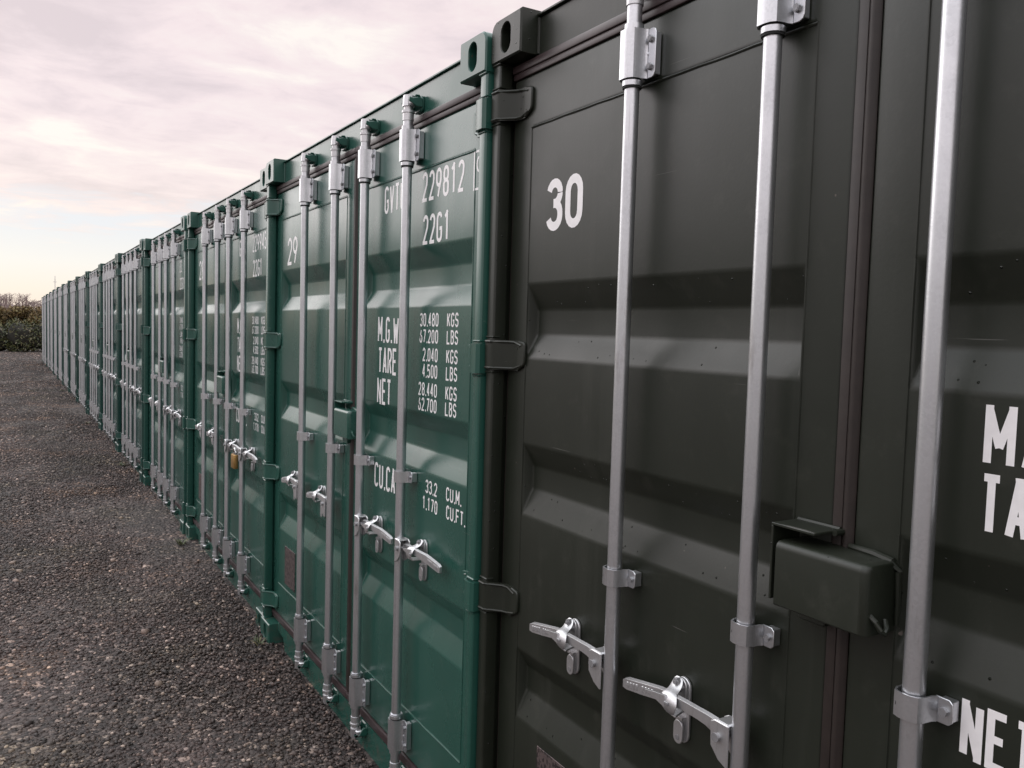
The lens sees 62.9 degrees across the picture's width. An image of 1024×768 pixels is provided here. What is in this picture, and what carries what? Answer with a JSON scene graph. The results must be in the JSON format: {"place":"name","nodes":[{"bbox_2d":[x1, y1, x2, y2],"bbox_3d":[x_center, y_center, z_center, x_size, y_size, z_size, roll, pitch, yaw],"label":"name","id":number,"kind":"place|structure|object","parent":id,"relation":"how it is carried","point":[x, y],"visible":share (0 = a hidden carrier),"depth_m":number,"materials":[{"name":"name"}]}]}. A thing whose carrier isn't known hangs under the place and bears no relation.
{"place":"outdoors","nodes":[
{"label":"outdoors","id":0,"kind":"place"},
{"bbox_2d":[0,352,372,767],"bbox_3d":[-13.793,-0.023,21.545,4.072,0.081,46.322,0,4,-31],"label":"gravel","id":1,"kind":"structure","parent":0,"point":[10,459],"depth_m":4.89,"materials":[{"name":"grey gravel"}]},
{"bbox_2d":[0,0,559,307],"label":"sky","id":2,"kind":"structure","parent":0,"point":[121,120],"materials":[{"name":"white"}]},
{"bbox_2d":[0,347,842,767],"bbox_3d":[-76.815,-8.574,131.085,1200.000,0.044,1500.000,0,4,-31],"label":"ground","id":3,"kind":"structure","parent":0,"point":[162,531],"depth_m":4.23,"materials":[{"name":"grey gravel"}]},
{"bbox_2d":[0,304,24,327],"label":"shrub","id":4,"kind":"object","parent":3,"relation":"on","point":[4,313],"visible":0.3,"depth_m":43.87,"materials":[{"name":"green plant"}]},
{"bbox_2d":[0,316,41,351],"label":"hedge","id":5,"kind":"object","parent":3,"relation":"on","point":[16,336],"visible":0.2,"depth_m":42.91,"materials":[{"name":"green plant"}]},
{"bbox_2d":[0,293,41,320],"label":"wood","id":6,"kind":"object","parent":3,"relation":"on","point":[4,298],"visible":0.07,"depth_m":109.45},
{"bbox_2d":[8,303,41,350],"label":"shrub","id":7,"kind":"object","parent":3,"relation":"on","point":[21,311],"visible":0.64,"depth_m":44.08,"materials":[{"name":"green plant"}]},
{"bbox_2d":[42,296,43,360],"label":"shipping container","id":8,"kind":"object","parent":3,"relation":"on","point":[43,328],"visible":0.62,"depth_m":32.57,"materials":[{"name":"metal"}]},
{"bbox_2d":[44,294,46,365],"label":"shipping container","id":9,"kind":"object","parent":3,"relation":"on","point":[45,329],"visible":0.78,"depth_m":30.38,"materials":[{"name":"metal"}]},
{"bbox_2d":[47,294,49,369],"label":"shipping container","id":10,"kind":"object","parent":3,"relation":"on","point":[48,330],"visible":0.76,"depth_m":28.63,"materials":[{"name":"metal"}]},
{"bbox_2d":[49,290,53,373],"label":"shipping container","id":11,"kind":"object","parent":3,"relation":"on","point":[51,333],"visible":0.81,"depth_m":26.44,"materials":[{"name":"metal"}]},
{"bbox_2d":[53,287,57,378],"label":"shipping container","id":12,"kind":"object","parent":3,"relation":"on","point":[55,299],"visible":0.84,"depth_m":24.34,"materials":[{"name":"metal"}]},
{"bbox_2d":[57,284,62,384],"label":"shipping container","id":13,"kind":"object","parent":3,"relation":"on","point":[60,332],"visible":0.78,"depth_m":22.29,"materials":[{"name":"metal"}]},
{"bbox_2d":[62,280,69,391],"bbox_3d":[-8.296,-1.186,21.943,6.058,2.611,2.456,0,4,-31],"label":"shipping container","id":14,"kind":"object","parent":3,"relation":"on","point":[66,350],"visible":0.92,"depth_m":19.92,"materials":[{"name":"metal"}]},
{"bbox_2d":[69,276,77,401],"bbox_3d":[-7.017,-1.010,19.840,6.058,2.611,2.456,0,4,-31],"label":"shipping container","id":15,"kind":"object","parent":3,"relation":"on","point":[73,384],"visible":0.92,"depth_m":18.09,"materials":[{"name":"metal"}]},
{"bbox_2d":[77,271,87,413],"bbox_3d":[-5.743,-0.834,17.733,6.058,2.611,2.456,0,4,-31],"label":"shipping container","id":16,"kind":"object","parent":3,"relation":"on","point":[82,334],"visible":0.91,"depth_m":16.00,"materials":[{"name":"green metal"}]},
{"bbox_2d":[81,280,87,403],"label":"door","id":17,"kind":"structure","parent":16,"relation":"in","point":[85,280],"depth_m":15.96,"materials":[{"name":"green paint"}]},
{"bbox_2d":[87,264,99,428],"bbox_3d":[-4.466,-0.658,15.629,6.058,2.611,2.456,0,4,-31],"label":"shipping container","id":18,"kind":"object","parent":3,"relation":"on","point":[93,326],"visible":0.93,"depth_m":13.92,"materials":[{"name":"green metal"}]},
{"bbox_2d":[87,282,90,404],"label":"door","id":19,"kind":"structure","parent":18,"relation":"in","point":[88,323],"depth_m":15.08,"materials":[{"name":"green paint"}]},
{"bbox_2d":[92,274,99,417],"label":"door","id":20,"kind":"structure","parent":18,"relation":"in","point":[98,274],"depth_m":13.75,"materials":[{"name":"green paint"}]},
{"bbox_2d":[99,254,116,450],"bbox_3d":[-3.202,-0.491,13.515,6.058,2.611,2.456,0,4,-31],"label":"shipping container","id":21,"kind":"object","parent":3,"relation":"on","point":[108,348],"visible":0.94,"depth_m":11.81,"materials":[{"name":"green metal"}]},
{"bbox_2d":[99,277,107,418],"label":"door","id":22,"kind":"structure","parent":21,"relation":"in","point":[101,278],"depth_m":12.97,"materials":[{"name":"green paint"}]},
{"bbox_2d":[107,266,116,437],"bbox_3d":[-5.451,-0.443,11.499,0.110,2.336,1.267,0,4,-31],"label":"door","id":23,"kind":"structure","parent":21,"relation":"in","point":[115,324],"depth_m":11.58,"materials":[{"name":"green paint"}]},
{"bbox_2d":[117,239,143,482],"bbox_3d":[-1.939,-0.320,11.402,6.058,2.611,2.456,0,4,-31],"label":"shipping container","id":24,"kind":"object","parent":3,"relation":"on","point":[130,357],"visible":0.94,"depth_m":9.71,"materials":[{"name":"green metal"}]},
{"bbox_2d":[117,259,129,438],"bbox_3d":[-4.788,-0.352,10.393,0.110,2.336,1.264,0,4,-31],"label":"door","id":25,"kind":"structure","parent":24,"relation":"in","point":[119,326],"depth_m":10.52,"materials":[{"name":"green paint"}]},
{"bbox_2d":[127,253,143,466],"bbox_3d":[-4.187,-0.273,9.387,0.110,2.336,1.266,0,4,-31],"label":"door","id":26,"kind":"structure","parent":24,"relation":"in","point":[139,273],"depth_m":9.43,"materials":[{"name":"green paint"}]},
{"bbox_2d":[143,215,187,533],"bbox_3d":[-0.667,-0.141,9.295,6.058,2.611,2.456,0,4,-31],"label":"shipping container","id":27,"kind":"object","parent":3,"relation":"on","point":[165,266],"visible":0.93,"depth_m":7.60,"materials":[{"name":"green metal"}]},
{"bbox_2d":[143,244,163,489],"bbox_3d":[-3.516,-0.172,8.286,0.110,2.336,1.264,0,4,-31],"label":"door","id":28,"kind":"structure","parent":27,"relation":"in","point":[146,261],"depth_m":8.49,"materials":[{"name":"green paint"}]},
{"bbox_2d":[160,235,187,514],"bbox_3d":[-2.916,-0.093,7.279,0.110,2.336,1.266,0,4,-31],"label":"door","id":29,"kind":"structure","parent":27,"relation":"in","point":[181,333],"depth_m":7.27,"materials":[{"name":"green paint"}]},
{"bbox_2d":[175,538,187,544],"bbox_3d":[-2.555,1.217,6.477,0.139,0.042,0.171,1,4,-5],"label":"weed","id":30,"kind":"object","parent":3,"relation":"on","point":[181,543],"visible":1,"depth_m":6.47,"materials":[{"name":"green plant"}]},
{"bbox_2d":[185,167,266,628],"bbox_3d":[0.612,0.022,7.173,6.058,2.611,2.456,0,4,-31],"label":"shipping container","id":31,"kind":"object","parent":3,"relation":"on","point":[227,262],"visible":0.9,"depth_m":5.48,"materials":[{"name":"green metal"}]},
{"bbox_2d":[185,214,226,554],"bbox_3d":[-2.237,-0.009,6.164,0.110,2.336,1.264,0,4,-31],"label":"door","id":32,"kind":"structure","parent":31,"relation":"in","point":[195,334],"depth_m":6.21,"materials":[{"name":"green paint"}]},
{"bbox_2d":[231,447,237,468],"bbox_3d":[-1.733,0.461,5.232,0.028,0.131,0.084,0,4,-31],"label":"padlock","id":33,"kind":"object","parent":31,"relation":"hanging from","point":[234,460],"visible":1,"depth_m":5.20,"materials":[{"name":"gold metal"}]},
{"bbox_2d":[217,195,266,602],"bbox_3d":[-1.637,0.070,5.158,0.110,2.336,1.267,0,4,-31],"label":"door","id":34,"kind":"structure","parent":31,"relation":"in","point":[257,235],"depth_m":5.10,"materials":[{"name":"green paint"}]},
{"bbox_2d":[253,634,267,645],"bbox_3d":[-1.355,1.379,4.511,0.115,0.030,0.109,2,4,12],"label":"weed","id":35,"kind":"object","parent":3,"relation":"on","point":[259,640],"visible":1,"depth_m":4.52,"materials":[{"name":"green plant"}]},
{"bbox_2d":[261,31,493,767],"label":"shipping container","id":36,"kind":"object","parent":3,"relation":"on","point":[378,251],"visible":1,"depth_m":3.21,"materials":[{"name":"green metal"}]},
{"bbox_2d":[261,148,358,698],"bbox_3d":[-0.994,0.150,4.046,0.110,2.336,1.264,0,4,-31],"label":"door","id":37,"kind":"structure","parent":36,"relation":"in","point":[286,340],"depth_m":3.97,"materials":[{"name":"green paint"}]},
{"bbox_2d":[334,86,492,767],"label":"door","id":38,"kind":"structure","parent":36,"relation":"in","point":[443,355],"depth_m":2.91,"materials":[{"name":"green paint"}]},
{"bbox_2d":[476,0,1023,767],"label":"shipping container","id":39,"kind":"object","parent":3,"relation":"on","point":[754,432],"visible":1,"depth_m":1.60,"materials":[{"name":"black metal"}]},
{"bbox_2d":[478,0,883,767],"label":"door","id":40,"kind":"structure","parent":39,"relation":"in","point":[697,147],"depth_m":1.82,"materials":[{"name":"black metal"}]},
{"bbox_2d":[773,0,1023,767],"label":"door","id":41,"kind":"structure","parent":39,"relation":"in","point":[976,651],"depth_m":1.31,"materials":[{"name":"black metal"}]}
]}

